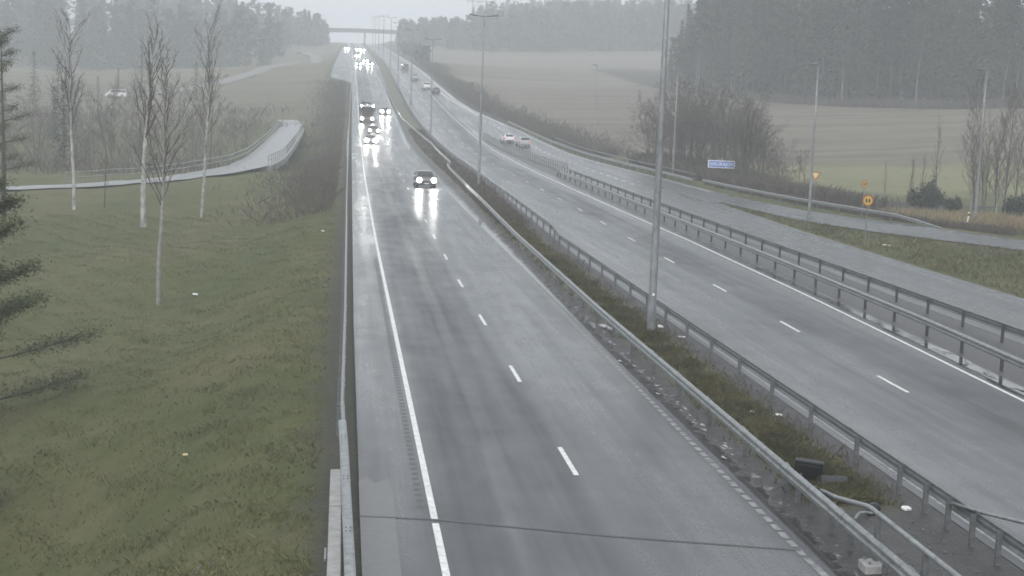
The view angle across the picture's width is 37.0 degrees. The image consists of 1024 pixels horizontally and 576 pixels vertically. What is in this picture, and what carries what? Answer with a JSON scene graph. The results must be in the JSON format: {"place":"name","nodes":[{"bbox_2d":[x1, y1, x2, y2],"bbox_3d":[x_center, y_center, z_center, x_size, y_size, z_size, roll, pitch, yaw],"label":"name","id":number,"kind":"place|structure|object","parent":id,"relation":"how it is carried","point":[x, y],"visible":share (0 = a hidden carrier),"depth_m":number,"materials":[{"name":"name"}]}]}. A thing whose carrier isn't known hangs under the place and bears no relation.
{"place":"outdoors","nodes":[
{"label":"outdoors","id":0,"kind":"place"},
{"bbox_2d":[56,52,321,97],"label":"side road","id":1,"kind":"structure","parent":0,"point":[314,59],"depth_m":457.69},
{"bbox_2d":[0,34,1023,575],"bbox_3d":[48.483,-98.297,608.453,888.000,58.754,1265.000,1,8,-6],"label":"ground","id":2,"kind":"structure","parent":0,"point":[854,148],"depth_m":89.31,"materials":[{"name":"plant"}]},
{"bbox_2d":[0,24,37,236],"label":"pine tree","id":3,"kind":"object","parent":2,"relation":"on","point":[3,42],"visible":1,"depth_m":110.02,"materials":[{"name":"green plant"}]},
{"bbox_2d":[16,84,55,159],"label":"bare tree","id":4,"kind":"object","parent":2,"relation":"on","point":[32,123],"visible":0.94,"depth_m":218.44,"materials":[{"name":"brown plant"}]},
{"bbox_2d":[0,171,112,404],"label":"pine tree","id":5,"kind":"object","parent":2,"relation":"on","point":[10,308],"visible":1,"depth_m":56.80,"materials":[{"name":"green plant"}]},
{"bbox_2d":[47,79,82,167],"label":"spruce tree","id":6,"kind":"object","parent":2,"relation":"on","point":[63,135],"visible":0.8,"depth_m":206.06,"materials":[{"name":"green plant"}]},
{"bbox_2d":[45,7,91,209],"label":"birch tree","id":7,"kind":"object","parent":2,"relation":"on","point":[69,88],"visible":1,"depth_m":127.09,"materials":[{"name":"grey plant"}]},
{"bbox_2d":[60,123,97,172],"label":"bare tree","id":8,"kind":"object","parent":2,"relation":"on","point":[85,147],"visible":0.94,"depth_m":189.57,"materials":[{"name":"brown plant"}]},
{"bbox_2d":[77,89,127,172],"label":"bare tree","id":9,"kind":"object","parent":2,"relation":"on","point":[97,117],"visible":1,"depth_m":195.46,"materials":[{"name":"brown plant"}]},
{"bbox_2d":[112,82,147,141],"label":"bare tree","id":10,"kind":"object","parent":2,"relation":"on","point":[132,104],"visible":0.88,"depth_m":262.74,"materials":[{"name":"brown plant"}]},
{"bbox_2d":[0,102,294,174],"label":"undergrowth","id":11,"kind":"object","parent":2,"relation":"on","point":[88,161],"visible":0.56,"depth_m":247.03,"materials":[{"name":"plant"}]},
{"bbox_2d":[131,12,168,227],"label":"birch tree","id":12,"kind":"object","parent":2,"relation":"on","point":[143,221],"visible":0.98,"depth_m":116.94,"materials":[{"name":"grey plant"}]},
{"bbox_2d":[6,120,300,189],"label":"footpath","id":13,"kind":"structure","parent":2,"relation":"on","point":[280,138],"depth_m":178.12,"materials":[{"name":"asphalt"}]},
{"bbox_2d":[130,38,196,304],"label":"birch tree","id":14,"kind":"object","parent":2,"relation":"on","point":[159,250],"visible":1,"depth_m":83.56,"materials":[{"name":"plant"}]},
{"bbox_2d":[0,0,330,70],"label":"forest","id":15,"kind":"object","parent":2,"relation":"on","point":[243,32],"visible":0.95,"depth_m":650.70,"materials":[{"name":"plant"}]},
{"bbox_2d":[0,202,336,575],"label":"grass","id":16,"kind":"structure","parent":2,"relation":"on","point":[233,552],"depth_m":51.60,"materials":[{"name":"plant"}]},
{"bbox_2d":[65,120,303,181],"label":"railings","id":17,"kind":"object","parent":2,"relation":"on","point":[290,149],"visible":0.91,"depth_m":185.73,"materials":[{"name":"galvanised steel"},{"name":"weathered galvanised steel"}]},
{"bbox_2d":[182,1,226,217],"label":"birch tree","id":18,"kind":"object","parent":2,"relation":"on","point":[209,76],"visible":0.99,"depth_m":123.58,"materials":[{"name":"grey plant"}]},
{"bbox_2d":[189,71,234,168],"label":"bare tree","id":19,"kind":"object","parent":2,"relation":"on","point":[212,120],"visible":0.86,"depth_m":191.01,"materials":[{"name":"brown plant"}]},
{"bbox_2d":[191,79,348,227],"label":"undergrowth","id":20,"kind":"object","parent":2,"relation":"on","point":[321,163],"visible":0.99,"depth_m":169.49,"materials":[{"name":"plant"}]},
{"bbox_2d":[327,507,340,575],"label":"edge beam","id":21,"kind":"structure","parent":2,"relation":"on","point":[334,550],"depth_m":31.01,"materials":[{"name":"concrete"}]},
{"bbox_2d":[338,419,355,575],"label":"parapet rail","id":22,"kind":"object","parent":21,"relation":"on","point":[348,545],"visible":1,"depth_m":31.17,"materials":[{"name":"metal"}]},
{"bbox_2d":[329,469,340,506],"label":"edge beam","id":23,"kind":"structure","parent":2,"relation":"on","point":[335,489],"depth_m":35.27,"materials":[{"name":"concrete"}]},
{"bbox_2d":[336,75,351,435],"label":"guardrail","id":24,"kind":"object","parent":2,"relation":"on","point":[340,411],"visible":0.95,"depth_m":56.93,"materials":[{"name":"metal"}]},
{"bbox_2d":[292,28,441,45],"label":"overpass","id":25,"kind":"object","parent":2,"relation":"on","point":[359,30],"visible":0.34,"depth_m":995.43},
{"bbox_2d":[395,15,472,61],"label":"forest","id":26,"kind":"object","parent":2,"relation":"on","point":[430,29],"visible":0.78,"depth_m":896.17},
{"bbox_2d":[416,61,648,156],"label":"undergrowth","id":27,"kind":"object","parent":2,"relation":"on","point":[489,105],"visible":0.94,"depth_m":305.30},
{"bbox_2d":[438,0,697,51],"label":"forest","id":28,"kind":"object","parent":2,"relation":"on","point":[592,25],"visible":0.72,"depth_m":819.13,"materials":[{"name":"plant"}]},
{"bbox_2d":[506,121,692,184],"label":"guardrail","id":29,"kind":"object","parent":2,"relation":"on","point":[634,166],"visible":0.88,"depth_m":214.31,"materials":[{"name":"metal"}]},
{"bbox_2d":[554,137,695,184],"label":"guardrail","id":30,"kind":"object","parent":2,"relation":"on","point":[625,160],"visible":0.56,"depth_m":206.59,"materials":[{"name":"metal"}]},
{"bbox_2d":[617,89,676,158],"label":"bare tree","id":31,"kind":"object","parent":2,"relation":"on","point":[644,125],"visible":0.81,"depth_m":207.03,"materials":[{"name":"brown plant"}]},
{"bbox_2d":[636,76,712,159],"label":"bare tree","id":32,"kind":"object","parent":2,"relation":"on","point":[671,88],"visible":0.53,"depth_m":206.19,"materials":[{"name":"brown plant"}]},
{"bbox_2d":[673,4,694,85],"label":"spruce tree","id":33,"kind":"object","parent":2,"relation":"on","point":[686,57],"visible":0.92,"depth_m":421.94,"materials":[{"name":"green plant"}]},
{"bbox_2d":[666,104,712,163],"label":"bare tree","id":34,"kind":"object","parent":2,"relation":"on","point":[698,140],"visible":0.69,"depth_m":193.76,"materials":[{"name":"brown plant"}]},
{"bbox_2d":[669,102,710,164],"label":"bare tree","id":35,"kind":"object","parent":2,"relation":"on","point":[687,136],"visible":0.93,"depth_m":189.97,"materials":[{"name":"brown plant"}]},
{"bbox_2d":[652,79,729,161],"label":"bare tree","id":36,"kind":"object","parent":2,"relation":"on","point":[687,103],"visible":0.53,"depth_m":200.37,"materials":[{"name":"brown plant"}]},
{"bbox_2d":[360,43,1023,575],"bbox_3d":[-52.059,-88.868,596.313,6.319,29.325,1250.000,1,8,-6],"label":"median verge","id":37,"kind":"structure","parent":2,"relation":"on","point":[830,551],"depth_m":41.22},
{"bbox_2d":[407,128,529,223],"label":"weeds","id":38,"kind":"object","parent":37,"relation":"on","point":[469,179],"visible":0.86,"depth_m":157.42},
{"bbox_2d":[470,14,498,184],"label":"street lamp","id":39,"kind":"object","parent":37,"relation":"on","point":[479,151],"visible":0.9,"depth_m":154.83,"materials":[{"name":"metal"}]},
{"bbox_2d":[369,53,919,575],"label":"guardrail","id":40,"kind":"object","parent":37,"relation":"on","point":[889,559],"visible":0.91,"depth_m":39.63,"materials":[{"name":"metal"}]},
{"bbox_2d":[646,0,669,331],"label":"street lamp","id":41,"kind":"object","parent":37,"relation":"on","point":[651,312],"visible":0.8,"depth_m":59.69,"materials":[{"name":"metal"}]},
{"bbox_2d":[472,176,900,496],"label":"weeds","id":42,"kind":"object","parent":37,"relation":"on","point":[803,430],"visible":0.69,"depth_m":46.95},
{"bbox_2d":[481,209,904,505],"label":"grass","id":43,"kind":"structure","parent":37,"relation":"on","point":[758,424],"depth_m":47.73,"materials":[{"name":"plant"}]},
{"bbox_2d":[377,55,1023,565],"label":"guardrail","id":44,"kind":"object","parent":37,"relation":"on","point":[1003,537],"visible":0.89,"depth_m":42.43,"materials":[{"name":"metal"}]},
{"bbox_2d":[790,457,823,483],"bbox_3d":[7.124,4.460,36.983,0.763,0.758,0.307,2,8,2],"label":"plastic crate","id":45,"kind":"object","parent":37,"relation":"on","point":[808,469],"visible":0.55,"depth_m":36.84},
{"bbox_2d":[819,489,960,575],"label":"pipe railing","id":46,"kind":"object","parent":37,"relation":"on","point":[870,566],"visible":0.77,"depth_m":30.21,"materials":[{"name":"metal"}]},
{"bbox_2d":[688,0,710,85],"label":"pine tree","id":47,"kind":"object","parent":2,"relation":"on","point":[697,8],"visible":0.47,"depth_m":414.23,"materials":[{"name":"green plant"}]},
{"bbox_2d":[672,86,730,163],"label":"bare tree","id":48,"kind":"object","parent":2,"relation":"on","point":[705,119],"visible":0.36,"depth_m":199.43,"materials":[{"name":"brown plant"}]},
{"bbox_2d":[687,0,725,87],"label":"pine tree","id":49,"kind":"object","parent":2,"relation":"on","point":[711,28],"visible":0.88,"depth_m":404.74,"materials":[{"name":"green plant"}]},
{"bbox_2d":[696,0,726,85],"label":"pine tree","id":50,"kind":"object","parent":2,"relation":"on","point":[714,3],"visible":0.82,"depth_m":403.76,"materials":[{"name":"green plant"}]},
{"bbox_2d":[682,87,748,169],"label":"bare tree","id":51,"kind":"object","parent":2,"relation":"on","point":[713,125],"visible":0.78,"depth_m":188.41,"materials":[{"name":"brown plant"}]},
{"bbox_2d":[693,86,760,168],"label":"bare tree","id":52,"kind":"object","parent":2,"relation":"on","point":[725,105],"visible":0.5,"depth_m":191.89,"materials":[{"name":"brown plant"}]},
{"bbox_2d":[707,84,788,175],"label":"bare tree","id":53,"kind":"object","parent":2,"relation":"on","point":[740,133],"visible":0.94,"depth_m":178.57,"materials":[{"name":"brown plant"}]},
{"bbox_2d":[723,115,781,177],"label":"bare tree","id":54,"kind":"object","parent":2,"relation":"on","point":[764,147],"visible":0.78,"depth_m":179.26,"materials":[{"name":"brown plant"}]},
{"bbox_2d":[484,139,1023,386],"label":"gravel verge","id":55,"kind":"structure","parent":2,"relation":"on","point":[991,363],"depth_m":72.81,"materials":[{"name":"gravel"}]},
{"bbox_2d":[483,132,570,172],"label":"guardrail","id":56,"kind":"object","parent":55,"relation":"on","point":[548,162],"visible":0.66,"depth_m":217.87,"materials":[{"name":"metal"}]},
{"bbox_2d":[557,170,1023,370],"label":"guardrail","id":57,"kind":"object","parent":55,"relation":"on","point":[1003,356],"visible":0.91,"depth_m":72.62,"materials":[{"name":"metal"}]},
{"bbox_2d":[568,169,1023,341],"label":"guardrail","id":58,"kind":"object","parent":55,"relation":"on","point":[996,324],"visible":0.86,"depth_m":80.62,"materials":[{"name":"metal"}]},
{"bbox_2d":[625,151,900,209],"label":"undergrowth","id":59,"kind":"object","parent":2,"relation":"on","point":[781,186],"visible":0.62,"depth_m":166.64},
{"bbox_2d":[749,0,789,94],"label":"spruce tree","id":60,"kind":"object","parent":2,"relation":"on","point":[772,64],"visible":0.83,"depth_m":374.06,"materials":[{"name":"green plant"}]},
{"bbox_2d":[753,1,787,93],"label":"spruce tree","id":61,"kind":"object","parent":2,"relation":"on","point":[772,81],"visible":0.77,"depth_m":375.68,"materials":[{"name":"green plant"}]},
{"bbox_2d":[755,0,801,94],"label":"pine tree","id":62,"kind":"object","parent":2,"relation":"on","point":[782,5],"visible":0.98,"depth_m":370.02,"materials":[{"name":"green plant"}]},
{"bbox_2d":[769,5,797,94],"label":"pine tree","id":63,"kind":"object","parent":2,"relation":"on","point":[787,48],"visible":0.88,"depth_m":370.00,"materials":[{"name":"green plant"}]},
{"bbox_2d":[778,0,809,95],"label":"spruce tree","id":64,"kind":"object","parent":2,"relation":"on","point":[798,53],"visible":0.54,"depth_m":367.47,"materials":[{"name":"green plant"}]},
{"bbox_2d":[788,2,811,102],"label":"spruce tree","id":65,"kind":"object","parent":2,"relation":"on","point":[800,71],"visible":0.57,"depth_m":364.32,"materials":[{"name":"green plant"}]},
{"bbox_2d":[790,0,827,98],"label":"pine tree","id":66,"kind":"object","parent":2,"relation":"on","point":[813,10],"visible":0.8,"depth_m":359.87,"materials":[{"name":"green plant"}]},
{"bbox_2d":[790,0,828,97],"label":"spruce tree","id":67,"kind":"object","parent":2,"relation":"on","point":[804,63],"visible":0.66,"depth_m":360.55,"materials":[{"name":"green plant"}]},
{"bbox_2d":[807,63,818,217],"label":"street lamp","id":68,"kind":"object","parent":2,"relation":"on","point":[811,178],"visible":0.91,"depth_m":126.81,"materials":[{"name":"metal"}]},
{"bbox_2d":[702,179,940,228],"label":"guardrail","id":69,"kind":"object","parent":2,"relation":"on","point":[862,210],"visible":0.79,"depth_m":136.29,"materials":[{"name":"metal"}]},
{"bbox_2d":[648,81,1023,108],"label":"undergrowth","id":70,"kind":"object","parent":2,"relation":"on","point":[867,103],"visible":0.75,"depth_m":345.48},
{"bbox_2d":[700,180,1023,235],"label":"undergrowth","id":71,"kind":"object","parent":2,"relation":"on","point":[980,227],"visible":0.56,"depth_m":128.55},
{"bbox_2d":[886,0,937,100],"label":"spruce tree","id":72,"kind":"object","parent":2,"relation":"on","point":[911,33],"visible":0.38,"depth_m":342.24,"materials":[{"name":"green plant"}]},
{"bbox_2d":[895,0,936,100],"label":"spruce tree","id":73,"kind":"object","parent":2,"relation":"on","point":[919,38],"visible":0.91,"depth_m":336.52,"materials":[{"name":"green plant"}]},
{"bbox_2d":[906,175,946,210],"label":"juniper bush","id":74,"kind":"object","parent":2,"relation":"on","point":[928,195],"visible":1,"depth_m":151.97,"materials":[{"name":"green plant"}]},
{"bbox_2d":[900,0,961,107],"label":"pine tree","id":75,"kind":"object","parent":2,"relation":"on","point":[933,37],"visible":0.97,"depth_m":334.50,"materials":[{"name":"green plant"}]},
{"bbox_2d":[868,204,1023,230],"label":"reeds","id":76,"kind":"object","parent":2,"relation":"on","point":[1003,221],"visible":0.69,"depth_m":127.59,"materials":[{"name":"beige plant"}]},
{"bbox_2d":[960,120,982,210],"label":"birch tree","id":77,"kind":"object","parent":2,"relation":"on","point":[973,165],"visible":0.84,"depth_m":152.11,"materials":[{"name":"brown plant"}]},
{"bbox_2d":[955,75,993,209],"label":"birch tree","id":78,"kind":"object","parent":2,"relation":"on","point":[976,106],"visible":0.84,"depth_m":154.94,"materials":[{"name":"brown plant"}]},
{"bbox_2d":[958,0,991,100],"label":"pine tree","id":79,"kind":"object","parent":2,"relation":"on","point":[981,7],"visible":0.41,"depth_m":339.11,"materials":[{"name":"plant"}]},
{"bbox_2d":[962,73,996,208],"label":"birch tree","id":80,"kind":"object","parent":2,"relation":"on","point":[983,146],"visible":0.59,"depth_m":157.75,"materials":[{"name":"brown plant"}]},
{"bbox_2d":[973,68,986,219],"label":"street lamp","id":81,"kind":"object","parent":2,"relation":"on","point":[978,173],"visible":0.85,"depth_m":124.24,"materials":[{"name":"metal"}]},
{"bbox_2d":[968,0,1010,99],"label":"spruce tree","id":82,"kind":"object","parent":2,"relation":"on","point":[991,40],"visible":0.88,"depth_m":329.83,"materials":[{"name":"green plant"}]},
{"bbox_2d":[981,115,999,210],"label":"birch tree","id":83,"kind":"object","parent":2,"relation":"on","point":[984,183],"visible":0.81,"depth_m":152.60,"materials":[{"name":"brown plant"}]},
{"bbox_2d":[969,1,1017,99],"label":"spruce tree","id":84,"kind":"object","parent":2,"relation":"on","point":[990,91],"visible":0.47,"depth_m":333.05,"materials":[{"name":"plant"}]},
{"bbox_2d":[983,116,1013,213],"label":"birch tree","id":85,"kind":"object","parent":2,"relation":"on","point":[997,168],"visible":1,"depth_m":149.00,"materials":[{"name":"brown plant"}]},
{"bbox_2d":[982,82,1018,209],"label":"birch tree","id":86,"kind":"object","parent":2,"relation":"on","point":[1001,146],"visible":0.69,"depth_m":153.12,"materials":[{"name":"brown plant"}]},
{"bbox_2d":[983,0,1022,96],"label":"spruce tree","id":87,"kind":"object","parent":2,"relation":"on","point":[1012,53],"visible":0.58,"depth_m":330.62,"materials":[{"name":"plant"}]},
{"bbox_2d":[983,0,1023,106],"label":"pine tree","id":88,"kind":"object","parent":2,"relation":"on","point":[1005,8],"visible":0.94,"depth_m":328.53,"materials":[{"name":"green plant"}]},
{"bbox_2d":[988,83,1022,213],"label":"birch tree","id":89,"kind":"object","parent":2,"relation":"on","point":[1007,162],"visible":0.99,"depth_m":149.28,"materials":[{"name":"brown plant"}]},
{"bbox_2d":[989,87,1023,202],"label":"birch tree","id":90,"kind":"object","parent":2,"relation":"on","point":[1009,142],"visible":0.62,"depth_m":154.73,"materials":[{"name":"brown plant"}]},
{"bbox_2d":[1001,192,1023,216],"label":"juniper bush","id":91,"kind":"object","parent":2,"relation":"on","point":[1015,207],"visible":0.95,"depth_m":148.11,"materials":[{"name":"green plant"}]},
{"bbox_2d":[3,0,1021,43],"label":"sky","id":92,"kind":"structure","parent":0,"point":[337,13],"materials":[{"name":"grey"}]},
{"bbox_2d":[331,43,834,575],"bbox_3d":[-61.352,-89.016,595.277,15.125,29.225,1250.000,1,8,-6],"label":"road","id":93,"kind":"structure","parent":0,"point":[493,433],"depth_m":42.84,"materials":[{"name":"asphalt"}]},
{"bbox_2d":[359,101,375,122],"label":"truck","id":94,"kind":"object","parent":93,"relation":"on","point":[366,112],"visible":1,"depth_m":287.69,"materials":[{"name":"paint"}]},
{"bbox_2d":[359,477,401,575],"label":"shoulder patch","id":95,"kind":"object","parent":93,"relation":"on","point":[379,550],"visible":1,"depth_m":32.12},
{"bbox_2d":[374,258,423,507],"bbox_3d":[-4.814,1.621,59.544,0.171,0.926,51.720,1,8,-6],"label":"rumble strip","id":96,"kind":"object","parent":93,"relation":"on","point":[408,449],"visible":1,"depth_m":45.00,"materials":[{"name":"asphalt"}]},
{"bbox_2d":[351,48,449,575],"bbox_3d":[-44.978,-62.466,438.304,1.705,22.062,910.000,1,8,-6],"label":"edge marking","id":97,"kind":"object","parent":93,"relation":"on","point":[438,537],"visible":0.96,"depth_m":42.34,"materials":[{"name":"white paint"}]},
{"bbox_2d":[413,169,436,187],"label":"oncoming suv","id":98,"kind":"object","parent":93,"relation":"on","point":[424,177],"visible":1,"depth_m":149.70,"materials":[{"name":"paint"}]},
{"bbox_2d":[367,72,578,474],"bbox_3d":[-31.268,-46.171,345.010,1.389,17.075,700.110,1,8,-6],"label":"lane marking","id":99,"kind":"object","parent":93,"relation":"on","point":[568,462],"visible":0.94,"depth_m":50.38,"materials":[{"name":"white paint"}]},
{"bbox_2d":[359,515,800,550],"bbox_3d":[1.349,5.181,32.528,9.464,0.045,0.291,3,8,9],"label":"expansion joint","id":100,"kind":"object","parent":93,"relation":"on","point":[582,533],"visible":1,"depth_m":32.43,"materials":[{"name":"black rubber"}]},
{"bbox_2d":[366,52,828,575],"bbox_3d":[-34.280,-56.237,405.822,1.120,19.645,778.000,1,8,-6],"label":"edge marking","id":101,"kind":"object","parent":93,"relation":"on","point":[818,569],"visible":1,"depth_m":44.02,"materials":[{"name":"paint"}]},
{"bbox_2d":[365,43,1023,570],"bbox_3d":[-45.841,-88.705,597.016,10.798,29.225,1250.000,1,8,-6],"label":"road","id":102,"kind":"structure","parent":0,"point":[957,433],"depth_m":59.24,"materials":[{"name":"asphalt"}]},
{"bbox_2d":[383,60,1023,561],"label":"edge marking","id":103,"kind":"object","parent":102,"relation":"on","point":[777,390],"visible":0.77,"depth_m":46.72,"materials":[{"name":"paint"}]},
{"bbox_2d":[427,90,1023,401],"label":"edge marking","id":104,"kind":"object","parent":102,"relation":"on","point":[798,291],"visible":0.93,"depth_m":70.72,"materials":[{"name":"white paint"}]},
{"bbox_2d":[755,267,1023,395],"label":"puddle","id":105,"kind":"object","parent":102,"relation":"on","point":[994,379],"visible":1,"depth_m":59.77,"materials":[{"name":"grey liquid"}]},
{"bbox_2d":[950,502,1023,524],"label":"pipe railing","id":106,"kind":"object","parent":102,"relation":"on","point":[987,513],"visible":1,"depth_m":31.99,"materials":[{"name":"metal"}]},
{"bbox_2d":[376,44,1023,344],"bbox_3d":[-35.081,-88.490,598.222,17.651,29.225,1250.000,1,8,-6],"label":"road","id":107,"kind":"structure","parent":0,"point":[684,197],"depth_m":109.48,"materials":[{"name":"asphalt"}]},
{"bbox_2d":[715,202,1023,295],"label":"grass","id":108,"kind":"structure","parent":0,"point":[922,254],"depth_m":100.85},
{"bbox_2d":[719,196,1023,249],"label":"slip road","id":109,"kind":"structure","parent":0,"point":[901,229],"depth_m":120.95,"materials":[{"name":"asphalt"}]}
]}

